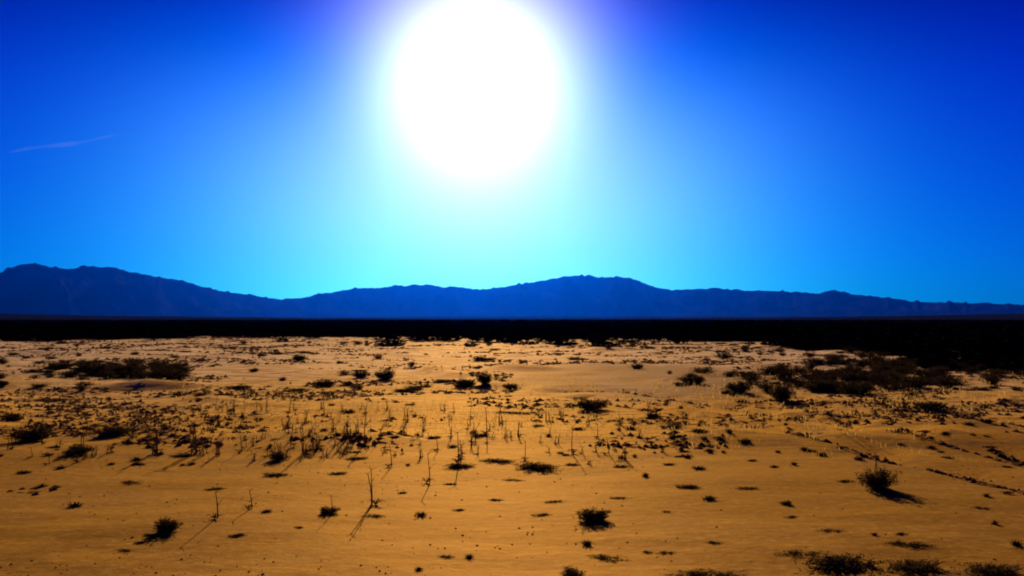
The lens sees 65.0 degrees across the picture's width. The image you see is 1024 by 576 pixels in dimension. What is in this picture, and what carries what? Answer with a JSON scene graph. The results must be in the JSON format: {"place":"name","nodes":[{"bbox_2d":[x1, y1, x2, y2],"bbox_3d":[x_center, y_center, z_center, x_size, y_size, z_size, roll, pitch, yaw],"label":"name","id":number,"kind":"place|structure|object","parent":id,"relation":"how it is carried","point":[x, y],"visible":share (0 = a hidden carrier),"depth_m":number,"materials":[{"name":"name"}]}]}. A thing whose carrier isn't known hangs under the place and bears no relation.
{"place":"outdoors","nodes":[
{"label":"outdoors","id":0,"kind":"place"},
{"bbox_2d":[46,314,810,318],"bbox_3d":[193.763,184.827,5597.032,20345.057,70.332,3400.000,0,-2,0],"label":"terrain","id":1,"kind":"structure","parent":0,"point":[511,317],"depth_m":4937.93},
{"bbox_2d":[0,320,1023,575],"bbox_3d":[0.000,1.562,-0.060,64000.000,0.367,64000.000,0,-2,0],"label":"ground","id":2,"kind":"structure","parent":0,"point":[754,530],"depth_m":8.12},
{"bbox_2d":[0,412,24,421],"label":"desert shrub","id":3,"kind":"object","parent":2,"relation":"on","point":[16,416],"visible":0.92,"depth_m":12.73,"materials":[{"name":"black plant"}]},
{"bbox_2d":[0,422,53,441],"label":"desert shrub","id":4,"kind":"object","parent":2,"relation":"on","point":[32,435],"visible":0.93,"depth_m":10.68,"materials":[{"name":"black plant"}]},
{"bbox_2d":[30,397,70,401],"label":"brush","id":5,"kind":"object","parent":2,"relation":"on","point":[55,399],"visible":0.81,"depth_m":16.69,"materials":[{"name":"brown plant"}]},
{"bbox_2d":[37,361,77,370],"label":"desert shrub","id":6,"kind":"object","parent":2,"relation":"on","point":[52,366],"visible":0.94,"depth_m":25.04,"materials":[{"name":"black plant"}]},
{"bbox_2d":[66,443,97,453],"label":"desert shrub","id":7,"kind":"object","parent":2,"relation":"on","point":[78,449],"visible":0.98,"depth_m":9.49,"materials":[{"name":"black plant"}]},
{"bbox_2d":[70,359,117,373],"bbox_3d":[-12.336,2.319,23.609,1.538,0.471,1.161,-1,-2,20],"label":"desert shrub","id":8,"kind":"object","parent":2,"relation":"on","point":[88,366],"visible":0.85,"depth_m":23.47,"materials":[{"name":"black plant"}]},
{"bbox_2d":[101,371,116,378],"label":"desert shrub","id":9,"kind":"object","parent":2,"relation":"on","point":[110,375],"visible":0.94,"depth_m":21.78,"materials":[{"name":"black plant"}]},
{"bbox_2d":[88,422,139,437],"bbox_3d":[-5.545,1.972,11.135,0.686,0.197,0.563,0,-2,-8],"label":"desert shrub","id":10,"kind":"object","parent":2,"relation":"on","point":[111,431],"visible":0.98,"depth_m":11.04,"materials":[{"name":"black plant"}]},
{"bbox_2d":[114,370,135,377],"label":"desert shrub","id":11,"kind":"object","parent":2,"relation":"on","point":[126,374],"visible":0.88,"depth_m":22.09,"materials":[{"name":"black plant"}]},
{"bbox_2d":[107,360,150,375],"bbox_3d":[-10.912,2.277,22.859,1.152,0.475,1.402,1,-3,-30],"label":"desert shrub","id":12,"kind":"object","parent":2,"relation":"on","point":[129,367],"visible":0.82,"depth_m":22.61,"materials":[{"name":"black plant"}]},
{"bbox_2d":[132,372,149,378],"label":"desert shrub","id":13,"kind":"object","parent":2,"relation":"on","point":[140,376],"visible":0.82,"depth_m":21.65,"materials":[{"name":"black plant"}]},
{"bbox_2d":[150,426,163,453],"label":"dry stalk","id":14,"kind":"object","parent":2,"relation":"on","point":[156,449],"visible":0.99,"depth_m":9.59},
{"bbox_2d":[139,368,192,379],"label":"desert shrub","id":15,"kind":"object","parent":2,"relation":"on","point":[168,375],"visible":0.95,"depth_m":21.34,"materials":[{"name":"black plant"}]},
{"bbox_2d":[151,516,184,532],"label":"desert shrub","id":16,"kind":"object","parent":2,"relation":"on","point":[167,525],"visible":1,"depth_m":6.07,"materials":[{"name":"black plant"}]},
{"bbox_2d":[169,362,188,369],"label":"desert shrub","id":17,"kind":"object","parent":2,"relation":"on","point":[178,365],"visible":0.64,"depth_m":24.27,"materials":[{"name":"black plant"}]},
{"bbox_2d":[168,453,197,457],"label":"brush","id":18,"kind":"object","parent":2,"relation":"on","point":[184,455],"visible":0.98,"depth_m":9.42,"materials":[{"name":"black plant"}]},
{"bbox_2d":[177,366,198,371],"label":"desert shrub","id":19,"kind":"object","parent":2,"relation":"on","point":[187,369],"visible":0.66,"depth_m":23.85,"materials":[{"name":"black plant"}]},
{"bbox_2d":[187,422,200,453],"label":"dry stalk","id":20,"kind":"object","parent":2,"relation":"on","point":[195,442],"visible":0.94,"depth_m":9.61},
{"bbox_2d":[207,487,224,518],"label":"dry stalk","id":21,"kind":"object","parent":2,"relation":"on","point":[215,515],"visible":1,"depth_m":6.43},
{"bbox_2d":[260,471,292,476],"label":"brush","id":22,"kind":"object","parent":2,"relation":"on","point":[272,474],"visible":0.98,"depth_m":8.21,"materials":[{"name":"brown plant"}]},
{"bbox_2d":[265,451,289,460],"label":"desert shrub","id":23,"kind":"object","parent":2,"relation":"on","point":[274,456],"visible":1,"depth_m":9.07,"materials":[{"name":"black plant"}]},
{"bbox_2d":[292,353,307,360],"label":"desert shrub","id":24,"kind":"object","parent":2,"relation":"on","point":[296,357],"visible":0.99,"depth_m":30.61,"materials":[{"name":"plant"}]},
{"bbox_2d":[298,423,311,454],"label":"dry stalk","id":25,"kind":"object","parent":2,"relation":"on","point":[307,450],"visible":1,"depth_m":9.44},
{"bbox_2d":[310,379,337,385],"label":"desert shrub","id":26,"kind":"object","parent":2,"relation":"on","point":[329,382],"visible":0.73,"depth_m":20.02,"materials":[{"name":"plant"}]},
{"bbox_2d":[319,505,340,514],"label":"desert shrub","id":27,"kind":"object","parent":2,"relation":"on","point":[326,510],"visible":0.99,"depth_m":6.61,"materials":[{"name":"black plant"}]},
{"bbox_2d":[349,383,363,389],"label":"desert shrub","id":28,"kind":"object","parent":2,"relation":"on","point":[358,386],"visible":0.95,"depth_m":19.12,"materials":[{"name":"brown plant"}]},
{"bbox_2d":[347,370,371,377],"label":"desert shrub","id":29,"kind":"object","parent":2,"relation":"on","point":[358,374],"visible":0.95,"depth_m":22.41,"materials":[{"name":"black plant"}]},
{"bbox_2d":[355,409,374,443],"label":"dry stalk","id":30,"kind":"object","parent":2,"relation":"on","point":[366,441],"visible":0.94,"depth_m":10.19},
{"bbox_2d":[367,466,384,505],"bbox_3d":[-1.183,1.718,6.985,0.185,0.348,0.150,0,-2,-4],"label":"dry stalk","id":31,"kind":"object","parent":2,"relation":"on","point":[373,501],"visible":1,"depth_m":6.96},
{"bbox_2d":[367,367,395,379],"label":"desert shrub","id":32,"kind":"object","parent":2,"relation":"on","point":[382,375],"visible":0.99,"depth_m":21.82,"materials":[{"name":"black plant"}]},
{"bbox_2d":[442,462,476,467],"bbox_3d":[-0.570,1.931,8.754,0.386,0.077,0.206,1,-2,-16],"label":"brush","id":33,"kind":"object","parent":2,"relation":"on","point":[461,465],"visible":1,"depth_m":8.72,"materials":[{"name":"black plant"}]},
{"bbox_2d":[452,429,467,463],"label":"dry stalk","id":34,"kind":"object","parent":2,"relation":"on","point":[456,460],"visible":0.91,"depth_m":8.95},
{"bbox_2d":[450,378,477,387],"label":"desert shrub","id":35,"kind":"object","parent":2,"relation":"on","point":[467,383],"visible":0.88,"depth_m":19.51,"materials":[{"name":"black plant"}]},
{"bbox_2d":[476,371,495,383],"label":"desert shrub","id":36,"kind":"object","parent":2,"relation":"on","point":[482,379],"visible":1,"depth_m":19.80,"materials":[{"name":"black plant"}]},
{"bbox_2d":[478,458,516,463],"bbox_3d":[-0.167,1.948,9.054,0.482,0.057,0.232,0,-2,11],"label":"brush","id":37,"kind":"object","parent":2,"relation":"on","point":[499,460],"visible":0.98,"depth_m":9.03,"materials":[{"name":"brown plant"}]},
{"bbox_2d":[501,383,520,389],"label":"desert shrub","id":38,"kind":"object","parent":2,"relation":"on","point":[511,386],"visible":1,"depth_m":19.04,"materials":[{"name":"black plant"}]},
{"bbox_2d":[0,319,1023,372],"bbox_3d":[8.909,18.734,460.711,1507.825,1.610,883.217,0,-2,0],"label":"scrub","id":39,"kind":"object","parent":2,"relation":"on","point":[933,341],"visible":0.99,"depth_m":62.22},
{"bbox_2d":[0,336,1023,494],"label":"twig litter","id":40,"kind":"object","parent":2,"relation":"on","point":[185,438],"visible":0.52,"depth_m":15.32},
{"bbox_2d":[0,354,1023,462],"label":"dry grass","id":41,"kind":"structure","parent":2,"relation":"on","point":[898,402],"depth_m":14.13,"materials":[{"name":"plant"}]},
{"bbox_2d":[0,397,1023,575],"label":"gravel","id":42,"kind":"structure","parent":2,"relation":"on","point":[415,515],"depth_m":6.46,"materials":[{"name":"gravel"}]},
{"bbox_2d":[495,411,529,414],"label":"brush","id":43,"kind":"object","parent":2,"relation":"on","point":[509,412],"visible":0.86,"depth_m":13.87,"materials":[{"name":"brown plant"}]},
{"bbox_2d":[514,461,563,470],"bbox_3d":[0.269,1.920,8.658,0.553,0.102,0.266,-1,-2,17],"label":"brush","id":44,"kind":"object","parent":2,"relation":"on","point":[535,466],"visible":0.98,"depth_m":8.64,"materials":[{"name":"black plant"}]},
{"bbox_2d":[560,565,586,575],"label":"desert shrub","id":45,"kind":"object","parent":2,"relation":"on","point":[567,571],"visible":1,"depth_m":5.05,"materials":[{"name":"black plant"}]},
{"bbox_2d":[572,506,611,523],"bbox_3d":[0.641,1.817,6.432,0.304,0.115,0.370,-1,-2,16],"label":"desert shrub","id":46,"kind":"object","parent":2,"relation":"on","point":[591,516],"visible":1,"depth_m":6.41,"materials":[{"name":"black plant"}]},
{"bbox_2d":[575,397,611,409],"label":"desert shrub","id":47,"kind":"object","parent":2,"relation":"on","point":[587,404],"visible":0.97,"depth_m":14.40,"materials":[{"name":"black plant"}]},
{"bbox_2d":[585,554,630,561],"bbox_3d":[0.654,1.826,5.444,0.316,0.033,0.168,-1,-2,16],"label":"brush","id":48,"kind":"object","parent":2,"relation":"on","point":[601,557],"visible":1,"depth_m":5.43,"materials":[{"name":"brown plant"}]},
{"bbox_2d":[660,423,685,428],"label":"brush","id":49,"kind":"object","parent":2,"relation":"on","point":[670,426],"visible":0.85,"depth_m":11.68,"materials":[{"name":"brown plant"}]},
{"bbox_2d":[674,484,700,487],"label":"brush","id":50,"kind":"object","parent":2,"relation":"on","point":[689,486],"visible":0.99,"depth_m":7.64,"materials":[{"name":"black plant"}]},
{"bbox_2d":[676,375,705,383],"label":"desert shrub","id":51,"kind":"object","parent":2,"relation":"on","point":[698,379],"visible":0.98,"depth_m":19.41,"materials":[{"name":"black plant"}]},
{"bbox_2d":[659,566,747,575],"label":"brush","id":52,"kind":"object","parent":2,"relation":"on","point":[697,573],"visible":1,"depth_m":5.06,"materials":[{"name":"black plant"}]},
{"bbox_2d":[689,365,718,373],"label":"desert shrub","id":53,"kind":"object","parent":2,"relation":"on","point":[704,370],"visible":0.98,"depth_m":23.41,"materials":[{"name":"black plant"}]},
{"bbox_2d":[711,352,732,357],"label":"desert shrub","id":54,"kind":"object","parent":2,"relation":"on","point":[724,355],"visible":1,"depth_m":31.60,"materials":[{"name":"black plant"}]},
{"bbox_2d":[719,381,753,392],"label":"desert shrub","id":55,"kind":"object","parent":2,"relation":"on","point":[742,387],"visible":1,"depth_m":17.33,"materials":[{"name":"black plant"}]},
{"bbox_2d":[730,368,757,376],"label":"desert shrub","id":56,"kind":"object","parent":2,"relation":"on","point":[740,373],"visible":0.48,"depth_m":22.11,"materials":[{"name":"black plant"}]},
{"bbox_2d":[738,371,762,380],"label":"desert shrub","id":57,"kind":"object","parent":2,"relation":"on","point":[749,377],"visible":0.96,"depth_m":20.55,"materials":[{"name":"black plant"}]},
{"bbox_2d":[759,379,773,392],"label":"desert shrub","id":58,"kind":"object","parent":2,"relation":"on","point":[765,388],"visible":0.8,"depth_m":17.32,"materials":[{"name":"black plant"}]},
{"bbox_2d":[758,363,786,374],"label":"desert shrub","id":59,"kind":"object","parent":2,"relation":"on","point":[770,371],"visible":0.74,"depth_m":22.17,"materials":[{"name":"black plant"}]},
{"bbox_2d":[763,380,797,400],"bbox_3d":[5.306,2.023,15.771,0.708,0.455,0.535,2,-3,-37],"label":"desert shrub","id":60,"kind":"object","parent":2,"relation":"on","point":[783,393],"visible":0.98,"depth_m":15.71,"materials":[{"name":"black plant"}]},
{"bbox_2d":[774,369,795,378],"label":"desert shrub","id":61,"kind":"object","parent":2,"relation":"on","point":[781,374],"visible":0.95,"depth_m":20.65,"materials":[{"name":"black plant"}]},
{"bbox_2d":[779,375,814,386],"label":"desert shrub","id":62,"kind":"object","parent":2,"relation":"on","point":[793,381],"visible":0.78,"depth_m":18.88,"materials":[{"name":"black plant"}]},
{"bbox_2d":[787,365,810,373],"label":"desert shrub","id":63,"kind":"object","parent":2,"relation":"on","point":[803,369],"visible":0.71,"depth_m":23.29,"materials":[{"name":"black plant"}]},
{"bbox_2d":[774,549,828,556],"bbox_3d":[1.975,1.817,5.498,0.410,0.030,0.197,0,-2,-7],"label":"brush","id":64,"kind":"object","parent":2,"relation":"on","point":[805,554],"visible":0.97,"depth_m":5.49,"materials":[{"name":"brown plant"}]},
{"bbox_2d":[802,361,817,369],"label":"desert shrub","id":65,"kind":"object","parent":2,"relation":"on","point":[810,365],"visible":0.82,"depth_m":24.58,"materials":[{"name":"black plant"}]},
{"bbox_2d":[797,370,832,379],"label":"desert shrub","id":66,"kind":"object","parent":2,"relation":"on","point":[812,374],"visible":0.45,"depth_m":20.30,"materials":[{"name":"black plant"}]},
{"bbox_2d":[794,378,839,391],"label":"desert shrub","id":67,"kind":"object","parent":2,"relation":"on","point":[810,387],"visible":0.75,"depth_m":17.72,"materials":[{"name":"black plant"}]},
{"bbox_2d":[806,373,835,383],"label":"desert shrub","id":68,"kind":"object","parent":2,"relation":"on","point":[829,378],"visible":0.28,"depth_m":19.25,"materials":[{"name":"black plant"}]},
{"bbox_2d":[812,379,831,391],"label":"desert shrub","id":69,"kind":"object","parent":2,"relation":"on","point":[822,388],"visible":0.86,"depth_m":17.65,"materials":[{"name":"black plant"}]},
{"bbox_2d":[822,358,838,365],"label":"desert shrub","id":70,"kind":"object","parent":2,"relation":"on","point":[830,362],"visible":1,"depth_m":26.30,"materials":[{"name":"black plant"}]},
{"bbox_2d":[820,353,846,361],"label":"desert shrub","id":71,"kind":"object","parent":2,"relation":"on","point":[835,357],"visible":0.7,"depth_m":27.47,"materials":[{"name":"black plant"}]},
{"bbox_2d":[794,551,889,571],"bbox_3d":[2.143,1.788,5.235,0.613,0.102,0.313,1,-2,-18],"label":"brush","id":72,"kind":"object","parent":2,"relation":"on","point":[831,562],"visible":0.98,"depth_m":5.23,"materials":[{"name":"black plant"}]},
{"bbox_2d":[830,381,859,392],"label":"desert shrub","id":73,"kind":"object","parent":2,"relation":"on","point":[836,386],"visible":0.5,"depth_m":17.47,"materials":[{"name":"black plant"}]},
{"bbox_2d":[838,357,858,364],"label":"desert shrub","id":74,"kind":"object","parent":2,"relation":"on","point":[848,360],"visible":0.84,"depth_m":26.67,"materials":[{"name":"black plant"}]},
{"bbox_2d":[836,364,866,373],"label":"desert shrub","id":75,"kind":"object","parent":2,"relation":"on","point":[854,369],"visible":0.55,"depth_m":21.59,"materials":[{"name":"black plant"}]},
{"bbox_2d":[841,347,865,352],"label":"desert shrub","id":76,"kind":"object","parent":2,"relation":"on","point":[851,349],"visible":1,"depth_m":35.95,"materials":[{"name":"black plant"}]},
{"bbox_2d":[837,382,872,394],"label":"desert shrub","id":77,"kind":"object","parent":2,"relation":"on","point":[862,390],"visible":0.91,"depth_m":16.99,"materials":[{"name":"black plant"}]},
{"bbox_2d":[839,369,872,380],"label":"desert shrub","id":78,"kind":"object","parent":2,"relation":"on","point":[846,377],"visible":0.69,"depth_m":20.14,"materials":[{"name":"black plant"}]},
{"bbox_2d":[841,372,874,382],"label":"desert shrub","id":79,"kind":"object","parent":2,"relation":"on","point":[866,378],"visible":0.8,"depth_m":19.94,"materials":[{"name":"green plant"}]},
{"bbox_2d":[840,379,879,391],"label":"desert shrub","id":80,"kind":"object","parent":2,"relation":"on","point":[855,383],"visible":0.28,"depth_m":17.33,"materials":[{"name":"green plant"}]},
{"bbox_2d":[850,358,871,367],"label":"desert shrub","id":81,"kind":"object","parent":2,"relation":"on","point":[861,364],"visible":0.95,"depth_m":25.18,"materials":[{"name":"black plant"}]},
{"bbox_2d":[854,466,904,490],"bbox_3d":[3.476,1.810,7.654,0.466,0.221,0.352,1,-2,-18],"label":"desert shrub","id":82,"kind":"object","parent":2,"relation":"on","point":[880,480],"visible":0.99,"depth_m":7.60,"materials":[{"name":"black plant"}]},
{"bbox_2d":[871,375,891,386],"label":"desert shrub","id":83,"kind":"object","parent":2,"relation":"on","point":[877,381],"visible":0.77,"depth_m":18.79,"materials":[{"name":"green plant"}]},
{"bbox_2d":[867,363,898,369],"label":"desert shrub","id":84,"kind":"object","parent":2,"relation":"on","point":[871,367],"visible":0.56,"depth_m":24.01,"materials":[{"name":"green plant"}]},
{"bbox_2d":[868,358,901,365],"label":"desert shrub","id":85,"kind":"object","parent":2,"relation":"on","point":[892,361],"visible":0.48,"depth_m":25.11,"materials":[{"name":"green plant"}]},
{"bbox_2d":[870,371,918,382],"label":"desert shrub","id":86,"kind":"object","parent":2,"relation":"on","point":[896,376],"visible":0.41,"depth_m":19.48,"materials":[{"name":"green plant"}]},
{"bbox_2d":[874,381,915,389],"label":"desert shrub","id":87,"kind":"object","parent":2,"relation":"on","point":[896,386],"visible":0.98,"depth_m":18.10,"materials":[{"name":"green plant"}]},
{"bbox_2d":[887,367,914,374],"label":"desert shrub","id":88,"kind":"object","parent":2,"relation":"on","point":[895,370],"visible":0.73,"depth_m":21.98,"materials":[{"name":"black plant"}]},
{"bbox_2d":[884,365,921,370],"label":"desert shrub","id":89,"kind":"object","parent":2,"relation":"on","point":[899,367],"visible":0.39,"depth_m":23.38,"materials":[{"name":"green plant"}]},
{"bbox_2d":[881,539,938,548],"bbox_3d":[2.820,1.821,5.713,0.397,0.036,0.191,-1,-2,14],"label":"brush","id":90,"kind":"object","parent":2,"relation":"on","point":[908,545],"visible":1,"depth_m":5.70,"materials":[{"name":"black plant"}]},
{"bbox_2d":[874,557,953,572],"bbox_3d":[2.591,1.795,5.210,0.563,0.081,0.279,0,-2,-10],"label":"brush","id":91,"kind":"object","parent":2,"relation":"on","point":[927,566],"visible":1,"depth_m":5.20,"materials":[{"name":"black plant"}]},
{"bbox_2d":[888,374,940,387],"bbox_3d":[9.314,2.149,18.540,1.084,0.336,0.815,0,-2,-7],"label":"desert shrub","id":92,"kind":"object","parent":2,"relation":"on","point":[916,382],"visible":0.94,"depth_m":18.47,"materials":[{"name":"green plant"}]},
{"bbox_2d":[910,371,937,376],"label":"desert shrub","id":93,"kind":"object","parent":2,"relation":"on","point":[924,373],"visible":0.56,"depth_m":21.23,"materials":[{"name":"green plant"}]},
{"bbox_2d":[905,400,946,408],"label":"desert shrub","id":94,"kind":"object","parent":2,"relation":"on","point":[928,405],"visible":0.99,"depth_m":13.64,"materials":[{"name":"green plant"}]},
{"bbox_2d":[905,368,952,374],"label":"desert shrub","id":95,"kind":"object","parent":2,"relation":"on","point":[917,370],"visible":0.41,"depth_m":22.35,"materials":[{"name":"black plant"}]},
{"bbox_2d":[926,365,953,374],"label":"desert shrub","id":96,"kind":"object","parent":2,"relation":"on","point":[942,369],"visible":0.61,"depth_m":22.16,"materials":[{"name":"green plant"}]},
{"bbox_2d":[925,371,964,380],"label":"desert shrub","id":97,"kind":"object","parent":2,"relation":"on","point":[939,375],"visible":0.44,"depth_m":19.53,"materials":[{"name":"black plant"}]},
{"bbox_2d":[924,374,971,387],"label":"desert shrub","id":98,"kind":"object","parent":2,"relation":"on","point":[944,381],"visible":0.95,"depth_m":18.37,"materials":[{"name":"black plant"}]},
{"bbox_2d":[961,366,980,372],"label":"desert shrub","id":99,"kind":"object","parent":2,"relation":"on","point":[969,370],"visible":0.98,"depth_m":22.29,"materials":[{"name":"black plant"}]},
{"bbox_2d":[969,386,994,389],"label":"brush","id":100,"kind":"object","parent":2,"relation":"on","point":[983,388],"visible":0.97,"depth_m":17.72,"materials":[{"name":"black plant"}]},
{"bbox_2d":[949,561,1023,575],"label":"brush","id":101,"kind":"object","parent":2,"relation":"on","point":[992,569],"visible":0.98,"depth_m":5.13,"materials":[{"name":"black plant"}]},
{"bbox_2d":[979,373,1004,384],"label":"desert shrub","id":102,"kind":"object","parent":2,"relation":"on","point":[989,378],"visible":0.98,"depth_m":19.00,"materials":[{"name":"black plant"}]},
{"bbox_2d":[987,368,1013,374],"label":"desert shrub","id":103,"kind":"object","parent":2,"relation":"on","point":[1002,372],"visible":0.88,"depth_m":21.66,"materials":[{"name":"black plant"}]},
{"bbox_2d":[0,263,1023,316],"bbox_3d":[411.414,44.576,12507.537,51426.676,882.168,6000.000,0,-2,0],"label":"hills","id":104,"kind":"structure","parent":0,"point":[64,290],"depth_m":11102.23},
{"bbox_2d":[0,314,1023,319],"bbox_3d":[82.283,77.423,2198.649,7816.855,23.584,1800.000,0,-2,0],"label":"terrain","id":105,"kind":"structure","parent":0,"point":[922,317],"depth_m":1696.48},
{"bbox_2d":[0,290,181,315],"bbox_3d":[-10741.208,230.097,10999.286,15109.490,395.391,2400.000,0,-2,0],"label":"hills","id":106,"kind":"structure","parent":105,"relation":"on","point":[26,302],"depth_m":10570.32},
{"bbox_2d":[713,304,1023,316],"bbox_3d":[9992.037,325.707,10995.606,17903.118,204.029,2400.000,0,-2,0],"label":"hills","id":107,"kind":"structure","parent":105,"relation":"on","point":[747,310],"depth_m":10667.77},
{"bbox_2d":[0,0,1023,304],"label":"sky","id":108,"kind":"structure","parent":0,"point":[277,149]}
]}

